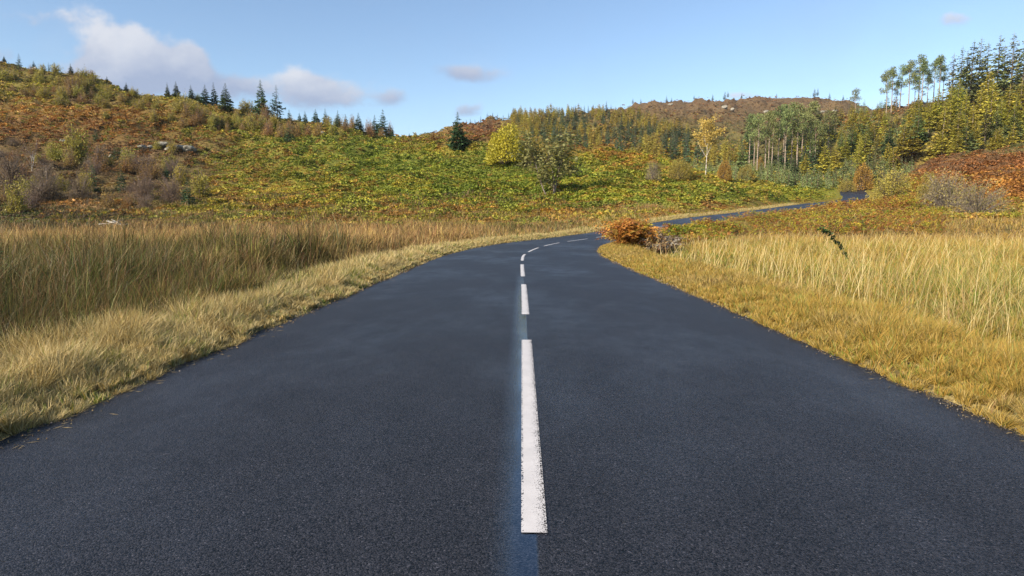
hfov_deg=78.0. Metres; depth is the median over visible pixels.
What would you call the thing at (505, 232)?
tall grass
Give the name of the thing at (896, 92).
pine tree
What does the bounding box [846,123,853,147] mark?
spruce tree
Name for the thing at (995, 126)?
spruce tree
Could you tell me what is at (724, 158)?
larch tree
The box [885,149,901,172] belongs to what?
larch tree
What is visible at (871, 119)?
conifer
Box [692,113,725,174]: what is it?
birch tree
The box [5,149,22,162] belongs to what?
birch scrub
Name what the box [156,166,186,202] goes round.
birch scrub
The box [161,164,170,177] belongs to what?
spruce tree
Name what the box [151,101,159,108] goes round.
birch scrub
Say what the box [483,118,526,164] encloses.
willow tree
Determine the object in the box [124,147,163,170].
birch scrub
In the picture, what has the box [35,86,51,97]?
birch scrub
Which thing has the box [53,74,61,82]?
birch scrub
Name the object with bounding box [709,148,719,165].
larch tree
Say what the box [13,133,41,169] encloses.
birch tree
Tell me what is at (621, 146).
spruce tree
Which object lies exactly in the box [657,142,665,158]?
larch tree
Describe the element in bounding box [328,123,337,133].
birch scrub
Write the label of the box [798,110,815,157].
pine tree
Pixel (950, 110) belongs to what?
larch tree
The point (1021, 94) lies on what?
larch tree
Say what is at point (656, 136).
larch tree
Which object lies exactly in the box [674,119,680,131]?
larch tree
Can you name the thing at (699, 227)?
bracken
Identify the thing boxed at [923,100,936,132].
larch tree
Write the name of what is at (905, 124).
spruce tree
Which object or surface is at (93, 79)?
birch scrub
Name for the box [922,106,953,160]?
larch tree
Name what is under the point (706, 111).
ground
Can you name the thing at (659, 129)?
larch tree
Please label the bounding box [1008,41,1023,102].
spruce tree
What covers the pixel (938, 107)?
larch tree
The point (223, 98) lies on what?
spruce tree
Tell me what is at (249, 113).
birch scrub
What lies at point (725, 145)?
larch tree
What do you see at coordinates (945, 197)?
willow bush
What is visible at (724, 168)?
rowan shrub
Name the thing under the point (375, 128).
spruce tree
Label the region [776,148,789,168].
spruce tree
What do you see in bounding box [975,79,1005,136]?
larch tree
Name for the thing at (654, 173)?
willow bush
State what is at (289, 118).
spruce tree
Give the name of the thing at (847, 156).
larch tree
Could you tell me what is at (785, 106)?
pine tree
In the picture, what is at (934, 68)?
pine tree
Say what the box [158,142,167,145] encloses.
rock
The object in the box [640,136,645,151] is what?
larch tree
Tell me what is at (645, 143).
larch tree
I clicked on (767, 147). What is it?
spruce tree
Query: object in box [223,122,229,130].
birch scrub
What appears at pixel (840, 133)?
larch tree
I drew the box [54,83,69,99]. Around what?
birch scrub
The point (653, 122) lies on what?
larch tree
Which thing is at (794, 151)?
larch tree
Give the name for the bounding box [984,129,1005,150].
larch tree
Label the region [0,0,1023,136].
sky
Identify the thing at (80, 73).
birch scrub
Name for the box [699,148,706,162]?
spruce tree
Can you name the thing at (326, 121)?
birch scrub
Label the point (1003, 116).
larch tree
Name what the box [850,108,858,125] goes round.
larch tree
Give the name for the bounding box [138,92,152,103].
birch scrub
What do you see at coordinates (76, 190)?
birch scrub
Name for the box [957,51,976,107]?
spruce tree
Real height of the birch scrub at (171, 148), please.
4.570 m
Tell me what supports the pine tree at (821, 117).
on the heather
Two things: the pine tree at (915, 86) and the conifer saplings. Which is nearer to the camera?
the conifer saplings
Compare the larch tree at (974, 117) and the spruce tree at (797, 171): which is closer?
the spruce tree at (797, 171)
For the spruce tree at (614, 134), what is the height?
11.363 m
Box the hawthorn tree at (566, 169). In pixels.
[507,128,585,194]
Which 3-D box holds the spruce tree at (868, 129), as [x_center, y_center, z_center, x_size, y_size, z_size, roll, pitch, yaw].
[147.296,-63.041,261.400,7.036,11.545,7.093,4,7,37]
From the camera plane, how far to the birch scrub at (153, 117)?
169.91 m
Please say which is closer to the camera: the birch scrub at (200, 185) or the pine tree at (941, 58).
the birch scrub at (200, 185)
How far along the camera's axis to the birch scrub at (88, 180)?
93.39 m
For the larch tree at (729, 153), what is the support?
on the heather
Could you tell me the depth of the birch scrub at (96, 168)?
104.95 m
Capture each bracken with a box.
[0,62,1023,228]
[0,207,184,223]
[592,215,670,246]
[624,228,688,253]
[650,232,686,250]
[654,217,738,243]
[718,207,950,235]
[806,171,940,210]
[892,195,1023,218]
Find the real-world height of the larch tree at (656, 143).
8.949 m
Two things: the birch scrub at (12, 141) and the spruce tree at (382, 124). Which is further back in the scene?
the spruce tree at (382, 124)
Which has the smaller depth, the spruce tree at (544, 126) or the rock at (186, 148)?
the rock at (186, 148)
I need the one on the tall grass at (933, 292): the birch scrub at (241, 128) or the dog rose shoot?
the dog rose shoot
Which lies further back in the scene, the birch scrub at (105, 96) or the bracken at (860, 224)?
the birch scrub at (105, 96)
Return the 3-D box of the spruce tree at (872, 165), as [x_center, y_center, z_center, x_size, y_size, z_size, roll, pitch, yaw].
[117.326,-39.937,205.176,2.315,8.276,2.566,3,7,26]
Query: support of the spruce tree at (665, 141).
on the heather
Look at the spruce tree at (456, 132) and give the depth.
145.37 m
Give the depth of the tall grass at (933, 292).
17.25 m
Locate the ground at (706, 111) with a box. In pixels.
[0,63,1023,439]
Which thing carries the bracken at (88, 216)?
on the heather
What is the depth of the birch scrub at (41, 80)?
205.44 m
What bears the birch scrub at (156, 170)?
on the heather
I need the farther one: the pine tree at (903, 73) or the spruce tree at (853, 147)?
the pine tree at (903, 73)
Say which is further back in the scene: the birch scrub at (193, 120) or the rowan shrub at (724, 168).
the birch scrub at (193, 120)
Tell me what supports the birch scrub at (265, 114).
on the heather
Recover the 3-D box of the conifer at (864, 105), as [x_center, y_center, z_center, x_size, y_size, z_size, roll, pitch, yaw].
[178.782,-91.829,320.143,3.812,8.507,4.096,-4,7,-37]
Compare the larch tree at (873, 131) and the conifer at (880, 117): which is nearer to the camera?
the larch tree at (873, 131)
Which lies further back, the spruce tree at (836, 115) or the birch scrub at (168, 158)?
the spruce tree at (836, 115)
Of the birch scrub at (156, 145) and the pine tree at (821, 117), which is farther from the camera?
the pine tree at (821, 117)
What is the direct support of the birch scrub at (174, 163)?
on the heather
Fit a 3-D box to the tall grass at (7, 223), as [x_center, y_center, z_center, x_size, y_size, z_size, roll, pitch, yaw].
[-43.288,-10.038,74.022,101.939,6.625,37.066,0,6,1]
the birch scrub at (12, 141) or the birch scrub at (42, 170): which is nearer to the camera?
the birch scrub at (42, 170)
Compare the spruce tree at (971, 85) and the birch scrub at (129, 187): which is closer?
the birch scrub at (129, 187)
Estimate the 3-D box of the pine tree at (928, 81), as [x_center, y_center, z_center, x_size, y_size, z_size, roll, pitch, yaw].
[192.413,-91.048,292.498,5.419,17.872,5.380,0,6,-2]
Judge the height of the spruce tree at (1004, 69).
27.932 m
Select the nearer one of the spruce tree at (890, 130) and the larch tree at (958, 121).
the larch tree at (958, 121)
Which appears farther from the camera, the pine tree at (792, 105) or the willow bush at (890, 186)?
the pine tree at (792, 105)
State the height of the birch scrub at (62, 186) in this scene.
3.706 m
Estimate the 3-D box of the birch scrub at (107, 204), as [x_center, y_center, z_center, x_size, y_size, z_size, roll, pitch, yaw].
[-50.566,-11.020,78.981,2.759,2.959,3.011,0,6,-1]
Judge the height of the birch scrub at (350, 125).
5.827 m
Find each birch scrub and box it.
[0,68,12,80]
[0,140,32,186]
[0,188,6,201]
[2,173,33,213]
[3,137,23,145]
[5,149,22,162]
[8,70,17,79]
[11,175,59,203]
[13,172,38,195]
[17,157,31,178]
[19,87,30,96]
[21,191,42,207]
[26,159,67,199]
[27,64,34,73]
[27,83,40,93]
[28,155,50,165]
[33,67,43,76]
[34,160,55,177]
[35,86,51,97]
[37,63,47,73]
[37,73,46,83]
[44,138,64,160]
[49,62,63,75]
[50,93,69,105]
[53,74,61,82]
[54,71,85,92]
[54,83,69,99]
[55,172,70,190]
[62,134,75,145]
[62,145,81,166]
[62,167,98,199]
[66,83,72,96]
[68,73,86,84]
[71,79,86,96]
[75,89,88,103]
[76,64,88,78]
[77,79,88,92]
[78,154,98,170]
[78,165,94,191]
[79,79,95,90]
[82,71,102,85]
[84,145,114,171]
[87,160,102,173]
[88,89,95,97]
[91,138,107,160]
[92,95,101,103]
[96,88,112,101]
[96,190,117,207]
[97,97,111,108]
[101,110,111,118]
[102,154,116,164]
[103,85,112,95]
[112,153,137,172]
[117,91,128,101]
[118,145,136,169]
[119,159,157,200]
[120,181,136,192]
[122,192,134,205]
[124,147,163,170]
[129,88,139,96]
[133,98,148,110]
[135,192,155,208]
[136,157,156,180]
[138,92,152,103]
[143,160,167,176]
[148,110,159,122]
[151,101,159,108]
[151,140,162,149]
[155,153,179,168]
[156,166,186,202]
[162,152,192,172]
[162,159,180,176]
[165,140,176,153]
[167,110,174,121]
[168,162,191,184]
[170,96,189,112]
[175,117,187,126]
[178,91,190,102]
[179,100,192,117]
[187,99,198,110]
[188,112,198,124]
[189,167,210,195]
[191,101,203,113]
[194,93,201,100]
[194,102,207,122]
[207,115,215,125]
[210,112,220,124]
[218,115,225,126]
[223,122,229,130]
[224,114,230,120]
[235,115,244,126]
[238,99,253,112]
[239,121,245,130]
[242,109,256,124]
[244,112,259,130]
[255,115,273,129]
[260,102,270,119]
[260,121,275,135]
[268,112,278,125]
[274,119,287,136]
[285,114,300,136]
[294,121,303,134]
[302,122,312,135]
[311,121,322,135]
[321,115,332,127]
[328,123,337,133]
[338,115,349,131]
[338,128,344,136]
[348,116,355,128]
[364,120,372,131]
[365,125,377,136]
[378,128,385,136]
[386,123,393,134]
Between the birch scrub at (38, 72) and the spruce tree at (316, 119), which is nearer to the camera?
the birch scrub at (38, 72)
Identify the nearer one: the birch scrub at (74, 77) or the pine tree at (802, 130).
the birch scrub at (74, 77)
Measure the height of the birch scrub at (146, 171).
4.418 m
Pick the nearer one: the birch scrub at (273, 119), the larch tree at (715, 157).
the birch scrub at (273, 119)
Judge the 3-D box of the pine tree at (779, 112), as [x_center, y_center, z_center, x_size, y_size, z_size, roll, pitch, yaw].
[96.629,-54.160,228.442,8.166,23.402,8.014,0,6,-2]
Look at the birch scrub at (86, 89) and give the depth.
199.71 m
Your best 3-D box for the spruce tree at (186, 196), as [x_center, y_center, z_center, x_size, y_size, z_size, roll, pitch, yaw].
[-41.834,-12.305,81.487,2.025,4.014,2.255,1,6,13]
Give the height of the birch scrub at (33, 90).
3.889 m
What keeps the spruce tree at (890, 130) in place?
on the heather
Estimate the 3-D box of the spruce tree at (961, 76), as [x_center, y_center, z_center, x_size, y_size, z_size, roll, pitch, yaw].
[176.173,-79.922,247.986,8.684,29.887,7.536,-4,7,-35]
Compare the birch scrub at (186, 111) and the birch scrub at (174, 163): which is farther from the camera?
the birch scrub at (186, 111)
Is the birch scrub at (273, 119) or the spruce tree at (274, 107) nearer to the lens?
the birch scrub at (273, 119)
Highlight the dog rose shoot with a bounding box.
[817,226,848,257]
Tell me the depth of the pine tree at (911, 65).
285.30 m
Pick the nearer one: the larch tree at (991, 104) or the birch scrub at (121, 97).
the birch scrub at (121, 97)
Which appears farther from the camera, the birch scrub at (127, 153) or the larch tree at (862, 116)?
the larch tree at (862, 116)
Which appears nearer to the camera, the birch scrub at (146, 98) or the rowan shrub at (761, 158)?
the birch scrub at (146, 98)
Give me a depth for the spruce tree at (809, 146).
267.62 m
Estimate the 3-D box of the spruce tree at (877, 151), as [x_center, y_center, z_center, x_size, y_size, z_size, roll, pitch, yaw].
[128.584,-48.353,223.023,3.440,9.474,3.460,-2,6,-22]
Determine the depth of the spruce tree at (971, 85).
245.25 m
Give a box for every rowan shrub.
[717,159,732,180]
[756,157,763,167]
[853,161,874,190]
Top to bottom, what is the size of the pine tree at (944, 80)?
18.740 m
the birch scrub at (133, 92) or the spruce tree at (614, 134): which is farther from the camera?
the spruce tree at (614, 134)
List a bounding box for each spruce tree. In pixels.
[15,54,22,69]
[68,64,74,74]
[87,157,100,191]
[91,130,97,141]
[109,143,120,160]
[115,162,127,192]
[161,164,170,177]
[164,84,170,97]
[172,81,180,97]
[179,179,195,203]
[187,85,194,98]
[197,86,212,104]
[210,85,218,105]
[218,84,233,111]
[251,82,269,117]
[269,87,285,117]
[283,125,294,142]
[286,111,292,123]
[302,113,308,122]
[310,111,320,122]
[333,110,341,127]
[352,114,365,131]
[372,114,378,134]
[376,110,390,137]
[446,111,469,149]
[457,130,467,150]
[541,121,546,138]
[600,112,605,123]
[611,123,617,138]
[614,132,620,148]
[618,134,623,150]
[623,134,627,146]
[662,131,667,151]
[667,142,673,159]
[673,141,678,158]
[682,126,688,145]
[683,139,690,162]
[693,141,701,163]
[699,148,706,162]
[731,140,748,171]
[743,139,756,159]
[761,137,777,161]
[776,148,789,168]
[781,132,800,155]
[787,155,801,178]
[796,129,809,147]
[798,147,808,165]
[806,131,817,155]
[807,144,818,174]
[820,135,827,161]
[828,140,834,161]
[831,107,839,128]
[836,134,844,150]
[845,124,858,155]
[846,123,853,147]
[853,120,863,136]
[860,122,873,148]
[868,120,881,137]
[871,138,880,159]
[871,156,876,171]
[878,119,896,148]
[878,131,896,155]
[896,120,909,144]
[906,108,927,146]
[909,113,918,132]
[940,123,951,142]
[942,52,959,105]
[950,48,969,107]
[952,102,968,133]
[957,42,982,116]
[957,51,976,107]
[957,118,980,151]
[968,39,989,105]
[973,43,999,102]
[978,107,991,142]
[982,104,1008,141]
[988,35,1015,101]
[996,48,1013,93]
[998,32,1021,97]
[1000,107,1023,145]
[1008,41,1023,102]
[1012,52,1023,98]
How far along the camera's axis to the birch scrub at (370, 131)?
199.92 m
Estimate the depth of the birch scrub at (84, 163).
108.07 m
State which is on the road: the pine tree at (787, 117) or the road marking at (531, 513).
the road marking at (531, 513)
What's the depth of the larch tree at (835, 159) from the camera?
215.90 m
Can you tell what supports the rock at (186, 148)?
on the heather
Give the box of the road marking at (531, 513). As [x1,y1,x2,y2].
[521,340,547,532]
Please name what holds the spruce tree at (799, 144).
on the heather
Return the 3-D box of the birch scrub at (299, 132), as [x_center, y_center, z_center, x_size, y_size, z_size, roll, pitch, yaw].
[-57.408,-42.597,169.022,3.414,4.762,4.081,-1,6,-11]
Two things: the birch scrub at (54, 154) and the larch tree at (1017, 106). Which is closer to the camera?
the birch scrub at (54, 154)
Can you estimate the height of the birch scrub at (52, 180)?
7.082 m
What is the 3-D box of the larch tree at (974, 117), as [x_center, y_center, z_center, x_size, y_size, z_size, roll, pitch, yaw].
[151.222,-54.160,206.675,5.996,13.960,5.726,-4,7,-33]
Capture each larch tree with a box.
[588,136,593,147]
[596,108,602,119]
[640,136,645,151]
[642,112,649,125]
[642,134,651,150]
[645,143,650,152]
[650,113,656,126]
[653,131,660,145]
[653,139,659,153]
[656,123,662,135]
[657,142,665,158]
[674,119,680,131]
[701,144,715,166]
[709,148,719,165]
[720,138,732,157]
[720,150,727,161]
[725,145,731,159]
[731,146,738,161]
[741,138,750,160]
[786,138,800,159]
[798,154,812,176]
[808,139,825,162]
[814,143,833,176]
[829,142,844,170]
[837,128,845,142]
[839,138,852,163]
[843,118,852,129]
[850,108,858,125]
[850,127,863,150]
[850,137,866,168]
[855,132,875,159]
[858,108,864,120]
[860,108,871,130]
[869,123,877,139]
[871,103,881,119]
[872,131,881,148]
[876,113,895,138]
[880,142,892,160]
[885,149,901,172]
[891,125,913,161]
[899,99,916,136]
[905,98,930,134]
[908,128,924,157]
[911,115,928,143]
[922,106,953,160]
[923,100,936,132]
[928,88,946,126]
[931,131,949,154]
[936,99,959,130]
[939,85,961,128]
[945,130,968,155]
[948,80,971,121]
[949,111,965,143]
[949,112,966,140]
[959,93,974,127]
[964,104,983,134]
[966,121,984,148]
[971,87,988,130]
[972,67,1001,120]
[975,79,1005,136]
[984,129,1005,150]
[990,99,1010,135]
[990,126,1004,147]
[998,84,1022,124]
[1001,97,1023,139]
[1002,122,1021,146]
[1009,80,1023,121]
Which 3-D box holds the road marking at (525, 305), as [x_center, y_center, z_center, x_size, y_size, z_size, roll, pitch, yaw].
[0.208,0.138,10.544,0.116,0.001,4.150,0,6,1]
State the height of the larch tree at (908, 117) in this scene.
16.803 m
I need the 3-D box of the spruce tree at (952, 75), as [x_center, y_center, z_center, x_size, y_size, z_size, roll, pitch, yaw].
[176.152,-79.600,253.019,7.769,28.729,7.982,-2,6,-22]
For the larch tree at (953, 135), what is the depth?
203.12 m
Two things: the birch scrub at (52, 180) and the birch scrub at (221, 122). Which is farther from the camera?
the birch scrub at (221, 122)
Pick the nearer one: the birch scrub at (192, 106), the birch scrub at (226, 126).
the birch scrub at (226, 126)
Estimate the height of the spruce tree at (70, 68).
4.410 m
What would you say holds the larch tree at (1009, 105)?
on the heather
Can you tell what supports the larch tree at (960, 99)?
on the heather
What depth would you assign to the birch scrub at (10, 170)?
93.00 m
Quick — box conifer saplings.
[690,152,914,188]
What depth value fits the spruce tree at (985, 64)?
250.73 m
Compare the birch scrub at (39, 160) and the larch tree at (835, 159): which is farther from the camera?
the larch tree at (835, 159)
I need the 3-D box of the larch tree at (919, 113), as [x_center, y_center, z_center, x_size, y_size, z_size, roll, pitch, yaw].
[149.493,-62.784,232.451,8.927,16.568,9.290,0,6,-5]
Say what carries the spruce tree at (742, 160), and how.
on the heather
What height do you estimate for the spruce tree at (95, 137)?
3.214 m
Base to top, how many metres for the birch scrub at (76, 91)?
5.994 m
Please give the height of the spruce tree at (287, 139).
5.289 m
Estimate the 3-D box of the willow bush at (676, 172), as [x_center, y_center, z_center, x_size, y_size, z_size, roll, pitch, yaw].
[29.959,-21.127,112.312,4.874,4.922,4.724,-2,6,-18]
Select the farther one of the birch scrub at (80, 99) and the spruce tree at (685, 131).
the spruce tree at (685, 131)
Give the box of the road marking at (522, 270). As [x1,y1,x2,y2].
[520,264,524,275]
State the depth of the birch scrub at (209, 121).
176.22 m
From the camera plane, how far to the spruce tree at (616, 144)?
230.72 m
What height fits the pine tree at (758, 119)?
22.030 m
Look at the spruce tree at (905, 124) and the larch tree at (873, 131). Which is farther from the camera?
the larch tree at (873, 131)
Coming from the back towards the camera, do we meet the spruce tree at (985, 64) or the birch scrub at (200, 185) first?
the spruce tree at (985, 64)
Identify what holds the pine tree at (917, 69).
on the heather
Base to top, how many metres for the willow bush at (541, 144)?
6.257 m
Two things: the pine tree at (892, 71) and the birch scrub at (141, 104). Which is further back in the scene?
the pine tree at (892, 71)
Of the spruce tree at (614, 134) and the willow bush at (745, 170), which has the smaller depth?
the willow bush at (745, 170)
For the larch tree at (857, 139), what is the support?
on the heather
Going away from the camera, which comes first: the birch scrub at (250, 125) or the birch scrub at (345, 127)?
the birch scrub at (250, 125)
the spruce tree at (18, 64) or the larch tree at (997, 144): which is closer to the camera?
the larch tree at (997, 144)
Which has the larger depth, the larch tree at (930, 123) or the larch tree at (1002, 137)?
the larch tree at (930, 123)
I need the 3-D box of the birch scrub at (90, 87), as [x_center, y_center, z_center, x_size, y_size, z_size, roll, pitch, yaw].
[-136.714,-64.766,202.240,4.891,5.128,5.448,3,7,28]
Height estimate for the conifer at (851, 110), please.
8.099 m
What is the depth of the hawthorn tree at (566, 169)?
88.40 m
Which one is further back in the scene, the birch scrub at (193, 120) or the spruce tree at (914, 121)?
the spruce tree at (914, 121)
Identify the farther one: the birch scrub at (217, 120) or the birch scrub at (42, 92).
the birch scrub at (42, 92)
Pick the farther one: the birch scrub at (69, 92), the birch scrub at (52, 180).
the birch scrub at (69, 92)
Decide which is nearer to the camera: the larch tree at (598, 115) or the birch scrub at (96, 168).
the birch scrub at (96, 168)
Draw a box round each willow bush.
[514,134,553,164]
[644,160,661,180]
[667,155,694,178]
[736,163,755,180]
[837,178,856,191]
[865,164,914,199]
[915,171,942,203]
[918,168,981,208]
[943,177,1015,212]
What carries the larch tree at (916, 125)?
on the heather
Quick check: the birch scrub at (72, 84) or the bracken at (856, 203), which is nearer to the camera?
the bracken at (856, 203)
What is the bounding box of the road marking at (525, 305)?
[521,284,528,313]
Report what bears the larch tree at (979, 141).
on the heather
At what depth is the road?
3.40 m
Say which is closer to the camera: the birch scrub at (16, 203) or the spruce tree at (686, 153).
the birch scrub at (16, 203)
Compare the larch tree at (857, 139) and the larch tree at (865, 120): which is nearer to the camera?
the larch tree at (857, 139)
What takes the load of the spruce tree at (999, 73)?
on the heather
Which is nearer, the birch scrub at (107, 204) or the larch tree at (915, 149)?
the birch scrub at (107, 204)
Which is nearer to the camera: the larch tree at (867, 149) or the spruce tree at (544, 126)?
the larch tree at (867, 149)
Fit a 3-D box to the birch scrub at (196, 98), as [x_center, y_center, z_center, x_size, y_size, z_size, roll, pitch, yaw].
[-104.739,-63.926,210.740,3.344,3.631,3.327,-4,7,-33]
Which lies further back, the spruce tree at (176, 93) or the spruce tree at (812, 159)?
the spruce tree at (812, 159)
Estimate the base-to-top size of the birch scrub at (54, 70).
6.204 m
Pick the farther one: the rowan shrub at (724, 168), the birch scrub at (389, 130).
the birch scrub at (389, 130)
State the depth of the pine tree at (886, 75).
289.68 m
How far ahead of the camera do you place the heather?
132.49 m
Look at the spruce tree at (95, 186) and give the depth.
94.99 m
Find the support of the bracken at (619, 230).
on the verge grass at (876, 333)
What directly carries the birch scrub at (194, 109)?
on the heather
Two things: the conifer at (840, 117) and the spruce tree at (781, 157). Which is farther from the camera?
the conifer at (840, 117)
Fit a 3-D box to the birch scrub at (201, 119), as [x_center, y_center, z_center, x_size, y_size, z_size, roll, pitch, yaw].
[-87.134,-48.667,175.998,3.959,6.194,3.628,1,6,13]
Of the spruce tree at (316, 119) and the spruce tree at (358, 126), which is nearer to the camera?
the spruce tree at (358, 126)
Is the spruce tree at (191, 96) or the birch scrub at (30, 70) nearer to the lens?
the spruce tree at (191, 96)
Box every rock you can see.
[99,220,126,225]
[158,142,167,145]
[182,145,195,151]
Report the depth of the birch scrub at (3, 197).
85.03 m
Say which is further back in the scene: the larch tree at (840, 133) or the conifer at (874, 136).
the larch tree at (840, 133)
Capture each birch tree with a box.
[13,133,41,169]
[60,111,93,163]
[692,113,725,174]
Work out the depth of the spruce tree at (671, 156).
270.23 m
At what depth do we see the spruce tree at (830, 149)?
229.03 m
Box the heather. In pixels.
[0,60,1023,228]
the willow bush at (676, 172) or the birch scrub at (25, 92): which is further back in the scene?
the birch scrub at (25, 92)
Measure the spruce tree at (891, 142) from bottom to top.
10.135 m
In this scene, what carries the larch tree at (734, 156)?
on the heather
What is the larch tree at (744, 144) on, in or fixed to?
on the heather
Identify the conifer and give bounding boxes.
[837,107,844,120]
[848,105,854,119]
[861,100,866,112]
[868,109,875,125]
[870,129,877,145]
[875,109,883,123]
[892,97,900,110]
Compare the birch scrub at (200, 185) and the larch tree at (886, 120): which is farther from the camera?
the larch tree at (886, 120)
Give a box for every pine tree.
[743,113,756,162]
[748,113,769,169]
[749,116,764,165]
[759,111,776,167]
[763,110,774,162]
[766,116,780,161]
[769,105,788,163]
[778,104,790,158]
[778,108,795,168]
[784,101,801,162]
[789,103,809,166]
[794,108,811,155]
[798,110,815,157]
[800,100,820,154]
[806,120,825,160]
[813,112,828,151]
[821,110,837,156]
[849,88,861,108]
[879,69,895,112]
[885,66,900,113]
[893,64,908,107]
[893,80,904,109]
[899,59,918,105]
[910,54,931,93]
[912,58,931,101]
[912,73,921,105]
[921,74,933,100]
[927,59,938,101]
[935,54,946,94]
[936,65,950,100]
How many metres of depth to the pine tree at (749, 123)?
221.69 m
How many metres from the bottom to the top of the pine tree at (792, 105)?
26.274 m
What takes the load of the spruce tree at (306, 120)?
on the heather
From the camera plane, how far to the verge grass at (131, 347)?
5.91 m
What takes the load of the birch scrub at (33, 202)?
on the heather
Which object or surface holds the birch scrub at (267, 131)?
on the heather
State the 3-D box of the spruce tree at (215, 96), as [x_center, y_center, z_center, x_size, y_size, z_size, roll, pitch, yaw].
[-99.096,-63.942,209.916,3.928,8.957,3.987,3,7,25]
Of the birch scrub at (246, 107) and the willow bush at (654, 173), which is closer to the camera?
the willow bush at (654, 173)
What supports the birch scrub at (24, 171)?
on the heather
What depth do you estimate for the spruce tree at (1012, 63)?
247.21 m
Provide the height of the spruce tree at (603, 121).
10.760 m
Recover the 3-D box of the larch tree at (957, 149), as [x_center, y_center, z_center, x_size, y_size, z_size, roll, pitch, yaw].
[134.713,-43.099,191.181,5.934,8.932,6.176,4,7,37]
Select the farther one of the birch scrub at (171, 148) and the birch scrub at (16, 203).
the birch scrub at (171, 148)
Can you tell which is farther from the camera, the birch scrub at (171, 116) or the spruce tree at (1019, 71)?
the spruce tree at (1019, 71)
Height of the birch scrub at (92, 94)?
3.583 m
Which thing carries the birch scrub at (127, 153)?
on the heather
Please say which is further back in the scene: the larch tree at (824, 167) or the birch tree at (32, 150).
the larch tree at (824, 167)
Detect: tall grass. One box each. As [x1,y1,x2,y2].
[0,187,587,232]
[0,205,494,351]
[448,203,703,238]
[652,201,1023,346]
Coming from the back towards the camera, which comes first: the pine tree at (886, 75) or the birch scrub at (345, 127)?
the pine tree at (886, 75)
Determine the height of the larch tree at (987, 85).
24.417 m
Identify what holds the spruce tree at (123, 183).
on the heather
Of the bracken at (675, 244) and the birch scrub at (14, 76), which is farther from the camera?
the birch scrub at (14, 76)
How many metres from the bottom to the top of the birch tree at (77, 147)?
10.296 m
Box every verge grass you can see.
[0,203,798,436]
[597,202,1023,436]
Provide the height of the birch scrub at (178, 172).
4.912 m
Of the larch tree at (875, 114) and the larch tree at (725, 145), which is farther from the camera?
the larch tree at (875, 114)
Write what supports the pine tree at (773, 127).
on the heather
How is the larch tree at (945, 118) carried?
on the heather
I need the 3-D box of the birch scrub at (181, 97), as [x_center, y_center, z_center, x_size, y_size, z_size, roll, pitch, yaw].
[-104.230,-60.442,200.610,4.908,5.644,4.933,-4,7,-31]
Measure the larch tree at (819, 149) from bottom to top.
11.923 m
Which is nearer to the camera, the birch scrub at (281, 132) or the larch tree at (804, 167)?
the birch scrub at (281, 132)
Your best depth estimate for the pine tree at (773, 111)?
236.20 m
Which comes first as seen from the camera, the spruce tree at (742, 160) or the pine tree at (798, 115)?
the spruce tree at (742, 160)
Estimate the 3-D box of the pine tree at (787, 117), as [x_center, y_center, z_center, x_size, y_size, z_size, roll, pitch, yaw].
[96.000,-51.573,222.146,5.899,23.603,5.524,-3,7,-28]
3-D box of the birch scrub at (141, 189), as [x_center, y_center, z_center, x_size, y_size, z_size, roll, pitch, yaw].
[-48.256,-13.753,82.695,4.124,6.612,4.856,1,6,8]
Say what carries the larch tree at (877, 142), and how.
on the heather
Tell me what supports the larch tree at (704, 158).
on the heather
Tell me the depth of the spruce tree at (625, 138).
316.19 m
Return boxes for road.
[0,190,1023,575]
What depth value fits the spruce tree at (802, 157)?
228.97 m
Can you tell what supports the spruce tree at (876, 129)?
on the heather
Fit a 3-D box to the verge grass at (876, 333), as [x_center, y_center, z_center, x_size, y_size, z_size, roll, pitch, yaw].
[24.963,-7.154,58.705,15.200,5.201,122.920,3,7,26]
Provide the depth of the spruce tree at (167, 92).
207.00 m
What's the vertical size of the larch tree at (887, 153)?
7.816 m
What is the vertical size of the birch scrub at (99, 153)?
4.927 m
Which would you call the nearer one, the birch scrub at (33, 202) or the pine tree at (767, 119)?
the birch scrub at (33, 202)
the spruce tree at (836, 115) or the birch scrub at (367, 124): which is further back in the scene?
the spruce tree at (836, 115)
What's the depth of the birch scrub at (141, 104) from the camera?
182.27 m
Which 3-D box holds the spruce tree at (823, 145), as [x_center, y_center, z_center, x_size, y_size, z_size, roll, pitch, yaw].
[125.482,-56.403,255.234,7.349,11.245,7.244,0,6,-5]
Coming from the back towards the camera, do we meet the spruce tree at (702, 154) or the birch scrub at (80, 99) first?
the spruce tree at (702, 154)
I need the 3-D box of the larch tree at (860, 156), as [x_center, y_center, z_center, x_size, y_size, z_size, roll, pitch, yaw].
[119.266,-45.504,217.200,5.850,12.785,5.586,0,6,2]

